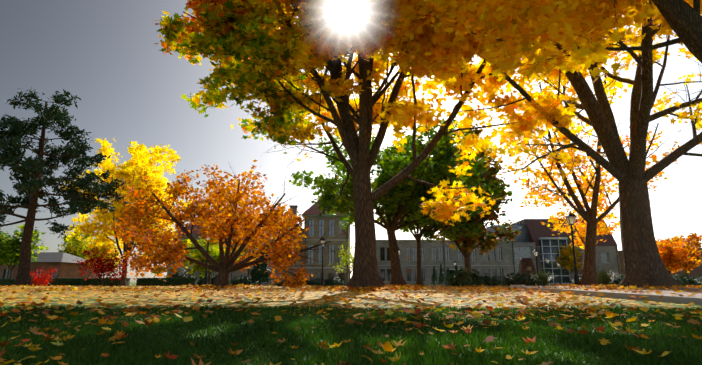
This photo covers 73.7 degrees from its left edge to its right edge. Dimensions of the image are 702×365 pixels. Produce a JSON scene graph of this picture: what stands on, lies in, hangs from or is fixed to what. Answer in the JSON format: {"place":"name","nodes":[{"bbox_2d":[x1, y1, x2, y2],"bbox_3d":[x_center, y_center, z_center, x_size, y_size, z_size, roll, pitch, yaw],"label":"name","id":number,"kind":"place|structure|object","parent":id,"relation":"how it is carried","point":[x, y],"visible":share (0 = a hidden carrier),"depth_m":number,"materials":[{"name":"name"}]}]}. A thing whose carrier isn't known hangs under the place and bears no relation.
{"place":"outdoors","nodes":[
{"label":"outdoors","id":0,"kind":"place"},
{"bbox_2d":[0,304,701,364],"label":"grass","id":1,"kind":"structure","parent":0,"point":[150,348],"depth_m":4.08,"materials":[{"name":"green plant"}]},
{"bbox_2d":[0,282,701,364],"bbox_3d":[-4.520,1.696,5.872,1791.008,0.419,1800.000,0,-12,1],"label":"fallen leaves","id":2,"kind":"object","parent":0,"point":[308,296],"depth_m":8.77,"materials":[{"name":"orange plant"}]},
{"bbox_2d":[0,278,34,285],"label":"hedge","id":3,"kind":"object","parent":2,"relation":"on","point":[8,281],"depth_m":51.04,"materials":[{"name":"green plant"}]},
{"bbox_2d":[0,224,48,278],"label":"tree","id":4,"kind":"object","parent":2,"relation":"on","point":[9,251],"depth_m":69.74,"materials":[{"name":"green plant"}]},
{"bbox_2d":[30,267,60,285],"bbox_3d":[-29.566,9.143,44.682,3.275,2.418,3.754,0,-12,1],"label":"bush","id":5,"kind":"object","parent":2,"relation":"on","point":[38,280],"depth_m":44.50,"materials":[{"name":"red plant"}]},
{"bbox_2d":[0,262,97,278],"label":"building walls","id":6,"kind":"structure","parent":2,"relation":"on","point":[68,270],"depth_m":78.10,"materials":[{"name":"brown brick"}]},
{"bbox_2d":[3,269,57,278],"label":"windows","id":7,"kind":"structure","parent":6,"relation":"in","point":[6,274],"depth_m":78.05,"materials":[{"name":"glass"}]},
{"bbox_2d":[9,252,85,262],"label":"building roof","id":8,"kind":"structure","parent":6,"relation":"on","point":[54,257],"depth_m":81.44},
{"bbox_2d":[0,87,130,285],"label":"pine tree","id":9,"kind":"object","parent":2,"relation":"on","point":[11,136],"depth_m":35.78,"materials":[{"name":"green plant"}]},
{"bbox_2d":[57,230,94,258],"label":"tree","id":10,"kind":"object","parent":2,"relation":"on","point":[71,249],"depth_m":99.44,"materials":[{"name":"yellow plant"}]},
{"bbox_2d":[35,277,130,286],"bbox_3d":[-28.296,10.614,49.454,9.646,1.187,1.454,0,-12,1],"label":"hedge","id":11,"kind":"object","parent":2,"relation":"on","point":[82,282],"depth_m":48.90,"materials":[{"name":"green plant"}]},
{"bbox_2d":[84,237,120,277],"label":"tree","id":12,"kind":"object","parent":2,"relation":"on","point":[102,248],"depth_m":79.01,"materials":[{"name":"yellow plant"}]},
{"bbox_2d":[73,247,136,286],"bbox_3d":[-23.743,8.143,44.645,6.046,3.814,4.212,0,-12,1],"label":"shrub","id":13,"kind":"object","parent":2,"relation":"on","point":[99,270],"depth_m":44.47,"materials":[{"name":"red plant"}]},
{"bbox_2d":[60,138,192,286],"bbox_3d":[-22.919,3.279,48.624,12.408,15.044,11.647,0,-12,1],"label":"yellow tree","id":14,"kind":"object","parent":2,"relation":"on","point":[141,155],"depth_m":46.64,"materials":[{"name":"yellow plant"}]},
{"bbox_2d":[152,263,167,275],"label":"tree","id":15,"kind":"object","parent":2,"relation":"on","point":[159,271],"depth_m":91.82,"materials":[{"name":"plant"}]},
{"bbox_2d":[136,277,196,286],"bbox_3d":[-19.555,10.669,49.775,6.129,1.184,1.447,0,-12,1],"label":"hedge","id":16,"kind":"object","parent":2,"relation":"on","point":[153,281],"depth_m":49.21,"materials":[{"name":"green plant"}]},
{"bbox_2d":[164,269,197,283],"bbox_3d":[-21.576,12.105,59.253,4.436,2.339,3.548,0,-12,1],"label":"mound shrub","id":17,"kind":"object","parent":2,"relation":"on","point":[185,274],"depth_m":59.06,"materials":[{"name":"green plant"}]},
{"bbox_2d":[203,233,209,284],"bbox_3d":[-9.479,4.960,30.853,0.400,3.780,0.400,0,-12,1],"label":"lamp post","id":18,"kind":"object","parent":2,"relation":"on","point":[206,277],"visible":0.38,"depth_m":30.59,"materials":[{"name":"black metal"}]},
{"bbox_2d":[197,273,216,285],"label":"mound shrub","id":19,"kind":"object","parent":2,"relation":"on","point":[201,280],"depth_m":60.45,"materials":[{"name":"green plant"}]},
{"bbox_2d":[182,233,243,284],"bbox_3d":[-15.528,8.240,51.980,7.528,6.823,5.909,0,-12,1],"label":"tree","id":20,"kind":"object","parent":2,"relation":"on","point":[214,255],"depth_m":50.82,"materials":[{"name":"green plant"}]},
{"bbox_2d":[109,160,347,287],"bbox_3d":[-5.915,2.317,22.787,11.869,6.776,7.908,0,-12,1],"label":"tree","id":21,"kind":"object","parent":2,"relation":"on","point":[133,217],"depth_m":21.37,"materials":[{"name":"orange plant"}]},
{"bbox_2d":[167,237,303,285],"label":"hall main walls","id":22,"kind":"structure","parent":2,"relation":"on","point":[238,272],"depth_m":79.67,"materials":[{"name":"beige stone"}]},
{"bbox_2d":[168,267,301,268],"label":"ledge trim","id":23,"kind":"structure","parent":22,"relation":"attached to","point":[243,268],"depth_m":79.61,"materials":[{"name":"grey stone"}]},
{"bbox_2d":[180,245,299,282],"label":"windows","id":24,"kind":"structure","parent":22,"relation":"in","point":[233,275],"depth_m":79.85,"materials":[{"name":"grey glass"}]},
{"bbox_2d":[174,215,308,235],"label":"hall roof","id":25,"kind":"structure","parent":22,"relation":"on","point":[194,233],"depth_m":81.92,"materials":[{"name":"brown tile"}]},
{"bbox_2d":[232,205,297,215],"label":"hall chimneys","id":26,"kind":"object","parent":22,"relation":"on","point":[294,208],"visible":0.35,"depth_m":86.63,"materials":[{"name":"red brick"}]},
{"bbox_2d":[229,276,258,285],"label":"mound shrub","id":27,"kind":"object","parent":2,"relation":"on","point":[235,282],"depth_m":60.19,"materials":[{"name":"green plant"}]},
{"bbox_2d":[247,248,271,285],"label":"spruce tree","id":28,"kind":"object","parent":2,"relation":"on","point":[255,272],"depth_m":58.57,"materials":[{"name":"green plant"}]},
{"bbox_2d":[275,280,304,286],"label":"mound shrub","id":29,"kind":"object","parent":2,"relation":"on","point":[279,284],"depth_m":63.16,"materials":[{"name":"green plant"}]},
{"bbox_2d":[302,277,327,286],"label":"mound shrub","id":30,"kind":"object","parent":2,"relation":"on","point":[308,282],"depth_m":61.94,"materials":[{"name":"green plant"}]},
{"bbox_2d":[320,238,325,285],"bbox_3d":[-2.094,5.802,34.600,0.400,3.780,0.400,0,-12,1],"label":"lamp post","id":31,"kind":"object","parent":2,"relation":"on","point":[322,273],"visible":0.81,"depth_m":34.47,"materials":[{"name":"black metal"}]},
{"bbox_2d":[303,216,349,284],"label":"hall tower walls","id":32,"kind":"structure","parent":2,"relation":"on","point":[336,219],"depth_m":79.59,"materials":[{"name":"beige stone"}]},
{"bbox_2d":[307,219,344,282],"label":"windows","id":33,"kind":"structure","parent":32,"relation":"in","point":[331,233],"depth_m":79.87,"materials":[{"name":"grey glass"}]},
{"bbox_2d":[304,239,348,268],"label":"hall tower bands","id":34,"kind":"object","parent":32,"relation":"attached to","point":[326,267],"visible":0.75,"depth_m":78.83,"materials":[{"name":"beige stone"}]},
{"bbox_2d":[302,215,351,224],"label":"roof cornice","id":35,"kind":"structure","parent":32,"relation":"attached to","point":[321,216],"depth_m":80.39,"materials":[{"name":"beige stone"}]},
{"bbox_2d":[302,201,352,222],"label":"roof","id":36,"kind":"structure","parent":32,"relation":"on","point":[312,210],"depth_m":81.42,"materials":[{"name":"brown tile"}]},
{"bbox_2d":[324,277,345,286],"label":"mound shrub","id":37,"kind":"object","parent":2,"relation":"on","point":[338,281],"depth_m":62.01,"materials":[{"name":"green plant"}]},
{"bbox_2d":[328,235,354,279],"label":"tree","id":38,"kind":"object","parent":2,"relation":"on","point":[350,256],"depth_m":41.38,"materials":[{"name":"plant"}]},
{"bbox_2d":[0,285,701,326],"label":"fallen leaves","id":39,"kind":"object","parent":2,"relation":"on","point":[327,298],"visible":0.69,"depth_m":7.97,"materials":[{"name":"yellow plant"}]},
{"bbox_2d":[0,304,701,364],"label":"fallen leaves","id":40,"kind":"object","parent":2,"relation":"on","point":[387,346],"visible":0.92,"depth_m":3.96,"materials":[{"name":"orange plant"}]},
{"bbox_2d":[153,0,585,290],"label":"tree","id":41,"kind":"object","parent":2,"relation":"on","point":[227,33],"depth_m":15.17,"materials":[{"name":"yellow plant"}]},
{"bbox_2d":[289,115,513,286],"bbox_3d":[3.197,0.768,30.672,14.560,12.234,11.925,0,-12,1],"label":"green tree","id":42,"kind":"object","parent":2,"relation":"on","point":[440,158],"depth_m":29.33,"materials":[{"name":"green plant"}]},
{"bbox_2d":[370,146,449,285],"bbox_3d":[4.799,2.128,35.203,8.406,11.366,8.471,0,-12,1],"label":"slim tree","id":43,"kind":"object","parent":2,"relation":"on","point":[426,233],"depth_m":34.80,"materials":[{"name":"plant"}]},
{"bbox_2d":[201,221,619,283],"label":"building downpipes","id":44,"kind":"object","parent":2,"relation":"on","point":[444,256],"visible":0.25,"depth_m":86.15,"materials":[{"name":"grey metal"}]},
{"bbox_2d":[149,283,701,291],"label":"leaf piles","id":45,"kind":"object","parent":2,"relation":"on","point":[597,286],"visible":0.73,"depth_m":13.88,"materials":[{"name":"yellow plant"}]},
{"bbox_2d":[431,266,437,284],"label":"arborvitae shrub","id":46,"kind":"object","parent":2,"relation":"on","point":[433,275],"depth_m":60.45,"materials":[{"name":"green plant"}]},
{"bbox_2d":[438,264,444,284],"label":"arborvitae shrub","id":47,"kind":"object","parent":2,"relation":"on","point":[441,274],"depth_m":60.46,"materials":[{"name":"green plant"}]},
{"bbox_2d":[376,241,515,284],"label":"building link walls","id":48,"kind":"structure","parent":2,"relation":"on","point":[508,252],"depth_m":86.52,"materials":[{"name":"grey stone"}]},
{"bbox_2d":[380,247,503,281],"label":"windows","id":49,"kind":"structure","parent":48,"relation":"in","point":[408,257],"depth_m":86.90,"materials":[{"name":"grey glass"}]},
{"bbox_2d":[376,239,515,265],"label":"cornice","id":50,"kind":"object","parent":48,"relation":"attached to","point":[443,265],"visible":0.25,"depth_m":86.41,"materials":[{"name":"beige stone"}]},
{"bbox_2d":[445,267,450,284],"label":"arborvitae shrub","id":51,"kind":"object","parent":2,"relation":"on","point":[447,276],"depth_m":60.97,"materials":[{"name":"green plant"}]},
{"bbox_2d":[409,123,521,272],"bbox_3d":[8.107,1.857,36.648,9.701,12.553,9.055,0,-12,1],"label":"oak tree","id":52,"kind":"object","parent":2,"relation":"on","point":[494,239],"depth_m":34.97,"materials":[{"name":"plant"}]},
{"bbox_2d":[446,266,486,286],"bbox_3d":[7.194,5.903,29.350,2.714,1.368,2.314,0,-12,1],"label":"mound shrub","id":53,"kind":"object","parent":2,"relation":"on","point":[453,278],"depth_m":28.71,"materials":[{"name":"green plant"}]},
{"bbox_2d":[514,242,536,273],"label":"modern building walls","id":54,"kind":"structure","parent":2,"relation":"on","point":[531,245],"depth_m":93.65,"materials":[{"name":"grey concrete"}]},
{"bbox_2d":[510,258,549,285],"bbox_3d":[13.224,6.747,35.081,2.500,2.150,1.800,0,-12,1],"label":"sculpture stele","id":55,"kind":"object","parent":2,"relation":"on","point":[526,265],"visible":0.46,"depth_m":34.94,"materials":[{"name":"stone"}]},
{"bbox_2d":[533,248,538,273],"bbox_3d":[17.841,8.157,44.905,0.400,3.780,0.400,0,-12,1],"label":"lamp post","id":56,"kind":"object","parent":2,"relation":"on","point":[535,251],"visible":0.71,"depth_m":45.04,"materials":[{"name":"black metal"}]},
{"bbox_2d":[545,258,550,285],"bbox_3d":[24.644,11.133,58.437,0.400,3.780,0.400,0,-12,1],"label":"lamp post","id":57,"kind":"object","parent":2,"relation":"on","point":[547,260],"visible":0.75,"depth_m":58.56,"materials":[{"name":"black metal"}]},
{"bbox_2d":[396,0,701,289],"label":"tree","id":58,"kind":"object","parent":2,"relation":"on","point":[643,263],"depth_m":14.18,"materials":[{"name":"brown plant"}]},
{"bbox_2d":[553,239,583,277],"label":"tree","id":59,"kind":"object","parent":2,"relation":"on","point":[569,252],"depth_m":91.70,"materials":[{"name":"yellow plant"}]},
{"bbox_2d":[565,211,579,286],"bbox_3d":[11.685,3.440,24.570,0.400,4.080,0.400,0,-12,1],"label":"lamp post","id":60,"kind":"object","parent":2,"relation":"on","point":[570,217],"visible":0.9,"depth_m":24.60,"materials":[{"name":"black metal"}]},
{"bbox_2d":[525,177,619,248],"bbox_3d":[14.365,3.031,29.690,6.059,7.237,4.476,0,-12,1],"label":"tree","id":61,"kind":"object","parent":2,"relation":"on","point":[603,228],"depth_m":29.86,"materials":[{"name":"orange plant"}]},
{"bbox_2d":[536,246,620,284],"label":"modern building walls","id":62,"kind":"structure","parent":2,"relation":"on","point":[612,266],"depth_m":93.36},
{"bbox_2d":[538,237,570,283],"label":"window","id":63,"kind":"structure","parent":62,"relation":"attached to","point":[548,246],"depth_m":92.34,"materials":[{"name":"glass"}]},
{"bbox_2d":[576,253,612,277],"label":"windows","id":64,"kind":"structure","parent":62,"relation":"in","point":[604,258],"depth_m":93.67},
{"bbox_2d":[498,51,679,285],"bbox_3d":[12.674,-0.807,26.016,9.288,13.253,7.550,0,-12,1],"label":"leaning tree","id":65,"kind":"object","parent":2,"relation":"on","point":[584,186],"depth_m":25.03,"materials":[{"name":"yellow plant"}]},
{"bbox_2d":[568,273,614,284],"bbox_3d":[15.909,6.463,30.974,2.829,1.006,2.262,0,-12,1],"label":"mound shrub","id":66,"kind":"object","parent":2,"relation":"on","point":[612,283],"visible":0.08,"depth_m":30.92,"materials":[{"name":"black plant"}]},
{"bbox_2d":[509,285,701,304],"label":"path kerb","id":67,"kind":"structure","parent":2,"relation":"on","point":[687,300],"depth_m":9.17,"materials":[{"name":"grey concrete"}]},
{"bbox_2d":[516,286,701,297],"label":"path","id":68,"kind":"structure","parent":2,"relation":"on","point":[667,293],"depth_m":10.53,"materials":[{"name":"grey concrete"}]},
{"bbox_2d":[610,274,623,284],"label":"mound shrub","id":69,"kind":"object","parent":2,"relation":"on","point":[617,281],"depth_m":30.57,"materials":[{"name":"green plant"}]},
{"bbox_2d":[618,248,701,279],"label":"building walls","id":70,"kind":"structure","parent":2,"relation":"on","point":[696,271],"depth_m":145.35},
{"bbox_2d":[656,238,695,273],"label":"tree","id":71,"kind":"object","parent":2,"relation":"on","point":[671,260],"depth_m":68.62,"materials":[{"name":"orange plant"}]},
{"bbox_2d":[659,237,700,274],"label":"tree","id":72,"kind":"object","parent":2,"relation":"on","point":[692,263],"depth_m":77.27,"materials":[{"name":"orange plant"}]},
{"bbox_2d":[666,233,701,276],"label":"tree","id":73,"kind":"object","parent":2,"relation":"on","point":[694,241],"depth_m":91.25,"materials":[{"name":"orange plant"}]},
{"bbox_2d":[0,0,701,281],"label":"sky","id":74,"kind":"structure","parent":0,"point":[104,53],"materials":[{"name":"white"}]},
{"bbox_2d":[486,225,529,242],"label":"roof","id":75,"kind":"structure","parent":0,"point":[522,237],"depth_m":97.15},
{"bbox_2d":[514,247,531,276],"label":"modern building windows","id":76,"kind":"structure","parent":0,"point":[522,252],"depth_m":93.67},
{"bbox_2d":[415,0,701,87],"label":"tree","id":77,"kind":"object","parent":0,"point":[568,18],"depth_m":10.59,"materials":[{"name":"plant"}]},
{"bbox_2d":[510,219,617,245],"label":"roof","id":78,"kind":"structure","parent":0,"point":[536,229],"depth_m":95.69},
{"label":"plaza path","id":79,"kind":"structure","parent":0,"visible":0},
{"bbox_2d":[475,273,505,285],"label":"mound shrub","id":80,"kind":"object","parent":79,"relation":"on","point":[494,277],"depth_m":29.19,"materials":[{"name":"green plant"}]},
{"bbox_2d":[499,272,544,285],"bbox_3d":[10.832,6.285,30.188,2.784,1.046,2.165,0,-12,1],"label":"mound shrub","id":81,"kind":"object","parent":79,"relation":"on","point":[527,278],"depth_m":29.62,"materials":[{"name":"green plant"}]},
{"bbox_2d":[530,269,556,285],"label":"grass shrub","id":82,"kind":"object","parent":79,"relation":"on","point":[543,277],"visible":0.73,"depth_m":30.35,"materials":[{"name":"green plant"}]},
{"bbox_2d":[596,268,620,284],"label":"grass shrub","id":83,"kind":"object","parent":79,"relation":"on","point":[604,278],"visible":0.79,"depth_m":26.86,"materials":[{"name":"green plant"}]},
{"bbox_2d":[672,273,696,285],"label":"mound shrub","id":84,"kind":"object","parent":79,"relation":"on","point":[688,280],"depth_m":30.44,"materials":[{"name":"green plant"}]},
{"bbox_2d":[694,275,701,285],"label":"mound shrub","id":85,"kind":"object","parent":79,"relation":"on","point":[698,280],"depth_m":31.55,"materials":[{"name":"green plant"}]}
]}

